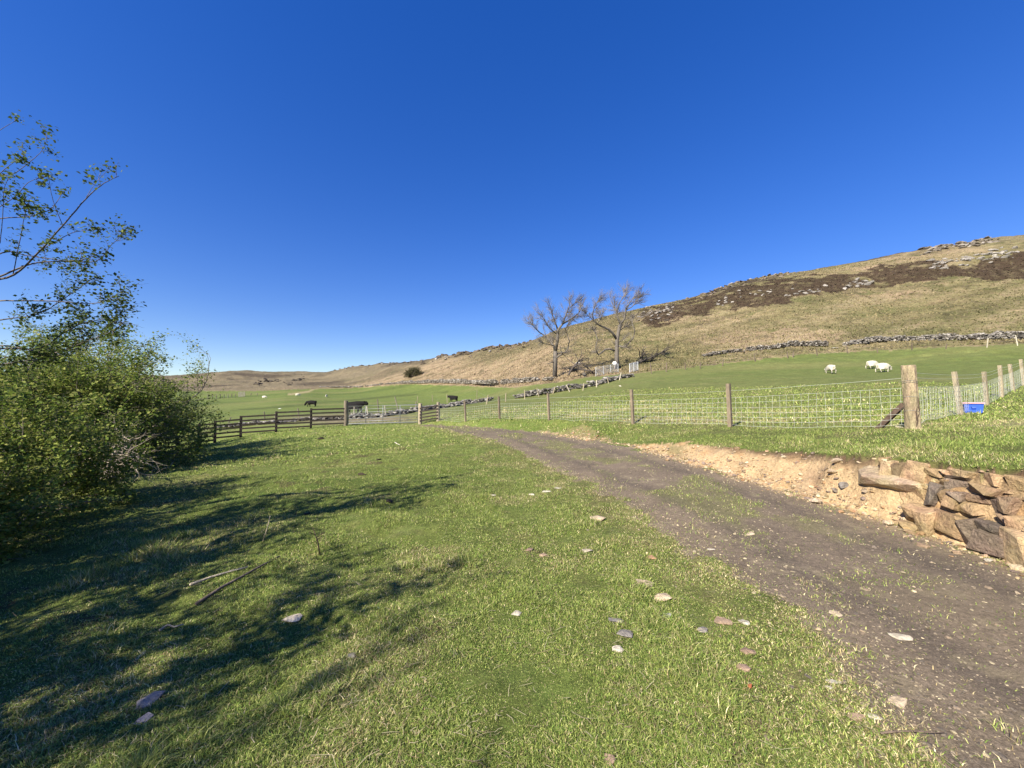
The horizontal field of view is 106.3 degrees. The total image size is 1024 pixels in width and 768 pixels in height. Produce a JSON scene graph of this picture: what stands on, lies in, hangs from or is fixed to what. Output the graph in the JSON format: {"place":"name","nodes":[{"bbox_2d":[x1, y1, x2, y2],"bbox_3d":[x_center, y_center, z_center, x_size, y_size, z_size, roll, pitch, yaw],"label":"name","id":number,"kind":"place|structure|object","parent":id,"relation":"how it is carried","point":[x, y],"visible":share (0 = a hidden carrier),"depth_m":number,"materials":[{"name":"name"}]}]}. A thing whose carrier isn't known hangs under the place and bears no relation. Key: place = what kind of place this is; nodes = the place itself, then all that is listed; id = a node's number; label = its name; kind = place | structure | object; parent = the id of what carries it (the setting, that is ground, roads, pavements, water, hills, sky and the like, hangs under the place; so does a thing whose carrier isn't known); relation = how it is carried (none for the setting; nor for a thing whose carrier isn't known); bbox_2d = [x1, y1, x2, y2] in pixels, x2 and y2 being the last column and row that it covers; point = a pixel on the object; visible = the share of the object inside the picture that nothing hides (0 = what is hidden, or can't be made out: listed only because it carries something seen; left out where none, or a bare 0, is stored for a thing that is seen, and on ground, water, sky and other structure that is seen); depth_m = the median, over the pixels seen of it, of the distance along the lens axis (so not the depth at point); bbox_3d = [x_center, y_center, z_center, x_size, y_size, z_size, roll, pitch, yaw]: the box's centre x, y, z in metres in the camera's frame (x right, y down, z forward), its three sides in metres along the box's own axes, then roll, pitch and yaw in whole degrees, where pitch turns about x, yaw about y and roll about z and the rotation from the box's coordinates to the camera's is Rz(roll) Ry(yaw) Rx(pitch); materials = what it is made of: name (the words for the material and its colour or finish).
{"place":"outdoors","nodes":[
{"label":"outdoors","id":0,"kind":"place"},
{"bbox_2d":[0,343,1023,767],"bbox_3d":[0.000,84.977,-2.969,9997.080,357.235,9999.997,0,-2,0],"label":"ground","id":1,"kind":"structure","parent":0,"point":[938,365],"depth_m":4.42,"materials":[{"name":"green plant"}]},
{"bbox_2d":[0,351,112,492],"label":"hawthorn","id":2,"kind":"object","parent":1,"relation":"on","point":[10,380],"visible":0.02,"depth_m":9.21,"materials":[{"name":"green plant"}]},
{"bbox_2d":[0,439,136,566],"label":"hawthorn","id":3,"kind":"object","parent":1,"relation":"on","point":[13,513],"visible":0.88,"depth_m":4.87,"materials":[{"name":"green plant"}]},
{"bbox_2d":[0,110,147,378],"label":"hawthorn","id":4,"kind":"object","parent":1,"relation":"on","point":[53,355],"visible":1,"depth_m":3.85,"materials":[{"name":"green plant"}]},
{"bbox_2d":[0,369,163,523],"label":"hawthorn","id":5,"kind":"object","parent":1,"relation":"on","point":[59,440],"visible":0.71,"depth_m":6.35,"materials":[{"name":"green plant"}]},
{"bbox_2d":[5,333,183,452],"bbox_3d":[-19.125,1.282,16.076,9.332,6.990,8.411,0,-2,0],"label":"hawthorn","id":6,"kind":"object","parent":1,"relation":"on","point":[110,394],"visible":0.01,"depth_m":17.09,"materials":[{"name":"green plant"}]},
{"bbox_2d":[0,312,201,461],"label":"hawthorn","id":7,"kind":"object","parent":1,"relation":"on","point":[86,362],"visible":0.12,"depth_m":11.26,"materials":[{"name":"green plant"}]},
{"bbox_2d":[19,353,206,450],"bbox_3d":[-18.739,1.581,17.206,6.413,6.011,7.664,0,-2,0],"label":"hawthorn","id":8,"kind":"object","parent":1,"relation":"on","point":[166,431],"visible":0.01,"depth_m":18.99,"materials":[{"name":"green plant"}]},
{"bbox_2d":[0,314,231,462],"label":"hawthorn","id":9,"kind":"object","parent":1,"relation":"on","point":[192,410],"visible":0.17,"depth_m":14.41,"materials":[{"name":"green plant"}]},
{"bbox_2d":[0,304,238,485],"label":"hawthorn","id":10,"kind":"object","parent":1,"relation":"on","point":[143,391],"visible":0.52,"depth_m":11.08,"materials":[{"name":"green plant"}]},
{"bbox_2d":[67,418,166,483],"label":"dead twigs","id":11,"kind":"object","parent":10,"relation":"hanging from","point":[128,454],"visible":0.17,"depth_m":8.54,"materials":[{"name":"wood"}]},
{"bbox_2d":[134,712,153,723],"bbox_3d":[-1.822,1.662,1.908,0.066,0.022,0.057,0,-2,0],"label":"stone","id":12,"kind":"object","parent":1,"relation":"on","point":[147,716],"visible":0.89,"depth_m":1.90,"materials":[{"name":"grey stone"}]},
{"bbox_2d":[136,690,165,708],"bbox_3d":[-1.931,1.683,2.047,0.087,0.047,0.114,0,-2,0],"label":"flat stone","id":13,"kind":"object","parent":1,"relation":"on","point":[154,696],"visible":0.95,"depth_m":2.03,"materials":[{"name":"grey stone"}]},
{"bbox_2d":[159,624,183,630],"bbox_3d":[-2.425,1.731,2.735,0.119,0.020,0.079,0,-2,0],"label":"stick","id":14,"kind":"object","parent":1,"relation":"on","point":[165,626],"visible":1,"depth_m":2.75,"materials":[{"name":"grey wood"}]},
{"bbox_2d":[189,566,247,585],"bbox_3d":[-2.681,1.747,3.516,0.117,0.054,0.431,-2,-3,44],"label":"stick","id":15,"kind":"object","parent":1,"relation":"on","point":[201,580],"visible":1,"depth_m":3.51,"materials":[{"name":"grey wood"}]},
{"bbox_2d":[195,555,279,605],"bbox_3d":[-2.432,1.738,3.449,0.050,0.073,0.815,0,-2,13],"label":"stick","id":16,"kind":"object","parent":1,"relation":"on","point":[198,602],"visible":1,"depth_m":3.32,"materials":[{"name":"wood"}]},
{"bbox_2d":[145,408,344,446],"bbox_3d":[-15.594,2.696,22.778,10.472,2.448,0.800,1,-2,-27],"label":"rail fence","id":17,"kind":"object","parent":1,"relation":"on","point":[276,419],"visible":0.5,"depth_m":23.45,"materials":[{"name":"brown wood"}]},
{"bbox_2d":[282,613,302,621],"bbox_3d":[-1.604,1.713,2.811,0.126,0.046,0.097,-1,-2,20],"label":"flat stone","id":18,"kind":"object","parent":1,"relation":"on","point":[294,617],"visible":1,"depth_m":2.78,"materials":[{"name":"grey stone"}]},
{"bbox_2d":[304,400,316,406],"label":"cow","id":19,"kind":"object","parent":1,"relation":"on","point":[309,402],"visible":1,"depth_m":59.76},
{"bbox_2d":[310,528,325,555],"bbox_3d":[-2.025,1.640,3.992,0.152,0.297,0.073,1,-2,-20],"label":"dead stalk","id":20,"kind":"object","parent":1,"relation":"on","point":[317,540],"visible":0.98,"depth_m":4.01,"materials":[{"name":"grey plant"}]},
{"bbox_2d":[228,397,416,422],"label":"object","id":21,"kind":"object","parent":1,"relation":"on","point":[341,413],"visible":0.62,"depth_m":35.27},
{"bbox_2d":[343,401,347,425],"bbox_3d":[-10.795,1.984,24.940,0.260,1.819,0.274,0,-2,0],"label":"gate post","id":22,"kind":"object","parent":1,"relation":"on","point":[345,413],"visible":0.88,"depth_m":24.86,"materials":[{"name":"wood"}]},
{"bbox_2d":[348,404,417,423],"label":"field gate","id":23,"kind":"structure","parent":22,"relation":"attached to","point":[380,411],"depth_m":24.83,"materials":[{"name":"metal"}]},
{"bbox_2d":[348,651,356,658],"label":"stone","id":24,"kind":"object","parent":1,"relation":"on","point":[351,653],"visible":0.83,"depth_m":2.38,"materials":[{"name":"grey stone"}]},
{"bbox_2d":[217,397,493,427],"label":"rubble dyke","id":25,"kind":"structure","parent":1,"relation":"on","point":[405,411],"depth_m":31.91,"materials":[{"name":"grey stone"}]},
{"bbox_2d":[348,401,367,413],"bbox_3d":[-15.297,2.312,37.910,2.437,1.280,0.694,0,-2,12],"label":"cow","id":26,"kind":"object","parent":1,"relation":"on","point":[361,404],"visible":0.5,"depth_m":37.64},
{"bbox_2d":[418,402,439,423],"bbox_3d":[-5.325,1.956,24.637,1.457,1.611,0.268,0,-2,10],"label":"short rail fence","id":27,"kind":"object","parent":1,"relation":"on","point":[420,414],"visible":0.87,"depth_m":24.52,"materials":[{"name":"brown wood"}]},
{"bbox_2d":[447,395,457,400],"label":"cow","id":28,"kind":"object","parent":1,"relation":"on","point":[451,397],"visible":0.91,"depth_m":61.84},
{"bbox_2d":[511,610,520,615],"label":"stone","id":29,"kind":"object","parent":1,"relation":"on","point":[516,613],"visible":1,"depth_m":2.81,"materials":[{"name":"white stone"}]},
{"bbox_2d":[417,372,621,403],"bbox_3d":[-4.813,1.096,49.787,10.734,3.588,38.938,1,-2,-35],"label":"wire fence","id":30,"kind":"object","parent":1,"relation":"on","point":[537,391],"visible":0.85,"depth_m":37.24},
{"bbox_2d":[512,373,633,398],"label":"rubble dyke","id":31,"kind":"structure","parent":1,"relation":"on","point":[603,380],"depth_m":37.88,"materials":[{"name":"grey stone"}]},
{"bbox_2d":[590,515,605,520],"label":"stone","id":32,"kind":"object","parent":1,"relation":"on","point":[600,518],"visible":0.87,"depth_m":5.05,"materials":[{"name":"beige stone"}]},
{"bbox_2d":[596,364,617,374],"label":"hurdle","id":33,"kind":"object","parent":1,"relation":"on","point":[606,369],"visible":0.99,"depth_m":45.46,"materials":[{"name":"metal"}]},
{"bbox_2d":[603,753,615,765],"bbox_3d":[0.429,1.663,1.702,0.064,0.024,0.054,1,-2,-36],"label":"stone","id":34,"kind":"object","parent":1,"relation":"on","point":[612,760],"visible":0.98,"depth_m":1.70,"materials":[{"name":"beige stone"}]},
{"bbox_2d":[608,617,623,622],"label":"stone","id":35,"kind":"object","parent":1,"relation":"on","point":[612,619],"visible":0.88,"depth_m":2.69,"materials":[{"name":"grey stone"}]},
{"bbox_2d":[612,645,623,652],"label":"stone","id":36,"kind":"object","parent":1,"relation":"on","point":[618,648],"visible":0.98,"depth_m":2.38,"materials":[{"name":"white stone"}]},
{"bbox_2d":[616,629,632,637],"bbox_3d":[0.742,1.645,2.530,0.102,0.034,0.087,-1,-2,23],"label":"stone","id":37,"kind":"object","parent":1,"relation":"on","point":[625,633],"visible":1,"depth_m":2.52,"materials":[{"name":"grey stone"}]},
{"bbox_2d":[635,579,654,585],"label":"flat stone","id":38,"kind":"object","parent":1,"relation":"on","point":[643,581],"visible":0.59,"depth_m":3.25,"materials":[{"name":"beige stone"}]},
{"bbox_2d":[654,593,671,600],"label":"flat stone","id":39,"kind":"object","parent":1,"relation":"on","point":[663,596],"visible":0.79,"depth_m":3.00,"materials":[{"name":"beige stone"}]},
{"bbox_2d":[439,378,903,427],"bbox_3d":[1.961,1.133,16.197,0.952,1.915,20.991,1,-2,-36],"label":"netting fence","id":40,"kind":"object","parent":1,"relation":"on","point":[729,412],"visible":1,"depth_m":11.01,"materials":[{"name":"metal"}]},
{"bbox_2d":[697,626,707,632],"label":"stone","id":41,"kind":"object","parent":1,"relation":"on","point":[703,629],"visible":0.91,"depth_m":2.60,"materials":[{"name":"grey stone"}]},
{"bbox_2d":[714,616,732,624],"bbox_3d":[1.499,1.689,2.734,0.142,0.030,0.078,0,-2,0],"label":"flat stone","id":42,"kind":"object","parent":1,"relation":"on","point":[722,620],"visible":1,"depth_m":2.73,"materials":[{"name":"brown stone"}]},
{"bbox_2d":[737,664,750,672],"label":"stone","id":43,"kind":"object","parent":1,"relation":"on","point":[743,667],"visible":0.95,"depth_m":2.25,"materials":[{"name":"brown stone"}]},
{"bbox_2d":[738,620,749,624],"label":"stone","id":44,"kind":"object","parent":1,"relation":"on","point":[745,622],"visible":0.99,"depth_m":2.71,"materials":[{"name":"grey stone"}]},
{"bbox_2d":[740,647,755,654],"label":"stone","id":45,"kind":"object","parent":1,"relation":"on","point":[747,650],"visible":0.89,"depth_m":2.39,"materials":[{"name":"brown stone"}]},
{"bbox_2d":[650,343,946,373],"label":"wire fence","id":46,"kind":"object","parent":1,"relation":"on","point":[782,355],"visible":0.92,"depth_m":43.32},
{"bbox_2d":[825,365,835,372],"bbox_3d":[26.039,-1.223,31.432,0.451,0.727,1.350,0,-2,12],"label":"sheep","id":47,"kind":"object","parent":1,"relation":"on","point":[831,368],"visible":1,"depth_m":31.13},
{"bbox_2d":[826,679,840,683],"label":"stone","id":48,"kind":"object","parent":1,"relation":"on","point":[831,680],"visible":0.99,"depth_m":2.17,"materials":[{"name":"beige stone"}]},
{"bbox_2d":[847,713,864,720],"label":"flat stone","id":49,"kind":"object","parent":1,"relation":"on","point":[856,715],"visible":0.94,"depth_m":1.92,"materials":[{"name":"brown stone"}]},
{"bbox_2d":[865,361,878,367],"bbox_3d":[32.031,-1.727,34.075,1.350,0.727,0.451,0,-2,-8],"label":"sheep","id":50,"kind":"object","parent":1,"relation":"on","point":[871,363],"visible":0.81,"depth_m":33.91},
{"bbox_2d":[875,363,891,371],"bbox_3d":[29.711,-1.322,30.672,1.400,0.754,0.467,0,-2,-6],"label":"sheep","id":51,"kind":"object","parent":1,"relation":"on","point":[883,366],"visible":0.99,"depth_m":30.52},
{"bbox_2d":[900,365,921,429],"bbox_3d":[7.788,0.343,7.492,0.285,1.447,0.235,0,-2,0],"label":"strainer post","id":52,"kind":"object","parent":1,"relation":"on","point":[911,406],"visible":0.94,"depth_m":7.42,"materials":[{"name":"wood"}]},
{"bbox_2d":[874,403,902,428],"bbox_3d":[7.704,0.698,7.840,0.075,0.623,0.558,0,-2,-14],"label":"brace strut","id":53,"kind":"object","parent":52,"relation":"attached to","point":[889,417],"visible":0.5,"depth_m":7.81,"materials":[{"name":"brown wood"}]},
{"bbox_2d":[880,730,944,733],"bbox_3d":[1.897,1.653,1.823,0.296,0.014,0.014,0,-2,1],"label":"stick","id":54,"kind":"object","parent":1,"relation":"on","point":[894,731],"visible":0.98,"depth_m":1.82,"materials":[{"name":"beige wood"}]},
{"bbox_2d":[918,359,1023,421],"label":"netting fence","id":55,"kind":"object","parent":1,"relation":"on","point":[958,393],"visible":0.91,"depth_m":11.95,"materials":[{"name":"wood"}]},
{"bbox_2d":[962,402,984,412],"bbox_3d":[13.581,0.694,11.322,0.423,0.309,0.458,-2,-3,43],"label":"feed tub","id":56,"kind":"object","parent":1,"relation":"on","point":[975,407],"visible":0.81,"depth_m":11.20,"materials":[{"name":"blue plastic"}]},
{"bbox_2d":[986,335,1020,347],"bbox_3d":[52.500,-4.600,39.529,7.447,2.071,0.664,0,-2,-5],"label":"wire fence","id":57,"kind":"object","parent":1,"relation":"on","point":[1004,341],"visible":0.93,"depth_m":39.32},
{"bbox_2d":[0,0,1023,375],"label":"sky","id":58,"kind":"structure","parent":0,"point":[309,185],"materials":[{"name":"blue"}]},
{"bbox_2d":[16,235,1023,391],"bbox_3d":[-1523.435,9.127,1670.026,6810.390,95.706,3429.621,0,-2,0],"label":"hillside","id":59,"kind":"structure","parent":0,"point":[245,380],"depth_m":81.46,"materials":[{"name":"beige plant"}]},
{"bbox_2d":[253,374,304,385],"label":"outcrop","id":60,"kind":"object","parent":59,"relation":"on","point":[265,380],"visible":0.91,"depth_m":230.11,"materials":[{"name":"grey stone"}]},
{"bbox_2d":[325,360,420,372],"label":"crag","id":61,"kind":"structure","parent":59,"relation":"on","point":[376,363],"depth_m":262.33,"materials":[{"name":"grey stone"}]},
{"bbox_2d":[403,366,421,377],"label":"gorse bush","id":62,"kind":"object","parent":59,"relation":"on","point":[414,372],"visible":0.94,"depth_m":144.61,"materials":[{"name":"green plant"}]},
{"bbox_2d":[319,372,585,386],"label":"dry stone dyke","id":63,"kind":"structure","parent":59,"relation":"on","point":[503,381],"depth_m":88.36,"materials":[{"name":"grey stone"}]},
{"bbox_2d":[432,340,530,361],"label":"crag","id":64,"kind":"structure","parent":59,"relation":"on","point":[483,349],"depth_m":159.56,"materials":[{"name":"grey stone"}]},
{"bbox_2d":[522,290,596,376],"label":"ash tree","id":65,"kind":"object","parent":59,"relation":"on","point":[555,346],"visible":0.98,"depth_m":49.83,"materials":[{"name":"grey plant"}]},
{"bbox_2d":[563,350,600,375],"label":"fallen tree","id":66,"kind":"object","parent":59,"relation":"on","point":[577,363],"visible":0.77,"depth_m":47.10,"materials":[{"name":"wood"}]},
{"bbox_2d":[575,280,650,368],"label":"ash tree","id":67,"kind":"object","parent":59,"relation":"on","point":[620,325],"visible":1,"depth_m":48.98,"materials":[{"name":"grey plant"}]},
{"bbox_2d":[629,362,637,372],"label":"hurdle","id":68,"kind":"object","parent":59,"relation":"on","point":[631,364],"visible":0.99,"depth_m":43.92,"materials":[{"name":"metal"}]},
{"bbox_2d":[637,302,673,320],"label":"crag","id":69,"kind":"structure","parent":59,"relation":"on","point":[648,313],"depth_m":98.79,"materials":[{"name":"grey stone"}]},
{"bbox_2d":[634,341,677,363],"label":"fallen tree","id":70,"kind":"object","parent":59,"relation":"on","point":[642,354],"visible":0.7,"depth_m":50.97,"materials":[{"name":"wood"}]},
{"bbox_2d":[702,348,744,356],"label":"dry stone dyke","id":71,"kind":"structure","parent":59,"relation":"on","point":[724,352],"depth_m":51.85,"materials":[{"name":"grey stone"}]},
{"bbox_2d":[686,272,789,299],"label":"crag","id":72,"kind":"structure","parent":59,"relation":"on","point":[775,275],"depth_m":119.92,"materials":[{"name":"grey stone"}]},
{"bbox_2d":[716,289,771,305],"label":"outcrop","id":73,"kind":"object","parent":59,"relation":"on","point":[726,298],"visible":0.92,"depth_m":92.12,"materials":[{"name":"grey stone"}]},
{"bbox_2d":[744,340,828,350],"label":"dry stone dyke","id":74,"kind":"structure","parent":59,"relation":"on","point":[792,343],"depth_m":51.17,"materials":[{"name":"grey stone"}]},
{"bbox_2d":[784,284,827,295],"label":"outcrop","id":75,"kind":"object","parent":59,"relation":"on","point":[803,291],"visible":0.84,"depth_m":85.76,"materials":[{"name":"grey stone"}]},
{"bbox_2d":[843,277,873,289],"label":"outcrop","id":76,"kind":"object","parent":59,"relation":"on","point":[867,283],"visible":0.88,"depth_m":88.79,"materials":[{"name":"grey stone"}]},
{"bbox_2d":[842,331,1023,345],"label":"dry stone dyke","id":77,"kind":"structure","parent":59,"relation":"on","point":[976,336],"depth_m":47.41,"materials":[{"name":"grey stone"}]},
{"bbox_2d":[918,236,1000,255],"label":"crag","id":78,"kind":"structure","parent":59,"relation":"on","point":[958,244],"depth_m":107.93,"materials":[{"name":"grey stone"}]},
{"bbox_2d":[926,246,1019,268],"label":"outcrop","id":79,"kind":"object","parent":59,"relation":"on","point":[967,258],"visible":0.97,"depth_m":92.26,"materials":[{"name":"grey stone"}]},
{"bbox_2d":[425,423,1023,767],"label":"road","id":80,"kind":"structure","parent":0,"point":[939,557],"depth_m":3.36,"materials":[{"name":"grey gravel"}]},
{"bbox_2d":[811,498,822,503],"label":"stone","id":81,"kind":"object","parent":80,"relation":"on","point":[816,500],"visible":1,"depth_m":5.55,"materials":[{"name":"beige stone"}]},
{"bbox_2d":[829,610,841,616],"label":"stone","id":82,"kind":"object","parent":80,"relation":"on","point":[837,613],"visible":1,"depth_m":2.84,"materials":[{"name":"beige stone"}]},
{"bbox_2d":[865,713,881,719],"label":"stone","id":83,"kind":"object","parent":80,"relation":"on","point":[875,715],"visible":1,"depth_m":1.93,"materials":[{"name":"grey stone"}]},
{"bbox_2d":[883,520,893,524],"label":"boulder","id":84,"kind":"object","parent":80,"relation":"on","point":[887,522],"visible":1,"depth_m":4.73,"materials":[{"name":"beige stone"}]},
{"bbox_2d":[888,695,906,707],"bbox_3d":[2.033,1.671,2.026,0.091,0.017,0.066,1,-2,-32],"label":"flat stone","id":85,"kind":"object","parent":80,"relation":"on","point":[898,701],"visible":1,"depth_m":2.02,"materials":[{"name":"beige stone"}]},
{"bbox_2d":[888,633,912,640],"bbox_3d":[2.600,1.694,2.569,0.135,0.021,0.082,-1,-2,19],"label":"flat stone","id":86,"kind":"object","parent":80,"relation":"on","point":[902,637],"visible":1,"depth_m":2.56,"materials":[{"name":"beige stone"}]},
{"bbox_2d":[560,424,1023,539],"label":"earth bank","id":87,"kind":"structure","parent":0,"point":[886,496],"depth_m":6.00,"materials":[{"name":"beige soil"}]},
{"bbox_2d":[550,426,1023,580],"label":"rubble","id":88,"kind":"object","parent":87,"relation":"on","point":[1015,567],"visible":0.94,"depth_m":6.01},
{"bbox_2d":[827,469,837,473],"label":"boulder","id":89,"kind":"object","parent":87,"relation":"on","point":[831,471],"visible":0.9,"depth_m":5.75,"materials":[{"name":"beige stone"}]},
{"bbox_2d":[831,458,842,463],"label":"stone","id":90,"kind":"object","parent":87,"relation":"on","point":[835,460],"visible":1,"depth_m":5.79,"materials":[{"name":"beige stone"}]},
{"bbox_2d":[838,482,848,488],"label":"stone","id":91,"kind":"object","parent":87,"relation":"on","point":[841,485],"visible":1,"depth_m":5.53,"materials":[{"name":"grey stone"}]},
{"bbox_2d":[858,457,1023,566],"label":"stone wall","id":92,"kind":"structure","parent":87,"relation":"on","point":[978,530],"depth_m":4.20,"materials":[{"name":"beige stone"}]}
]}

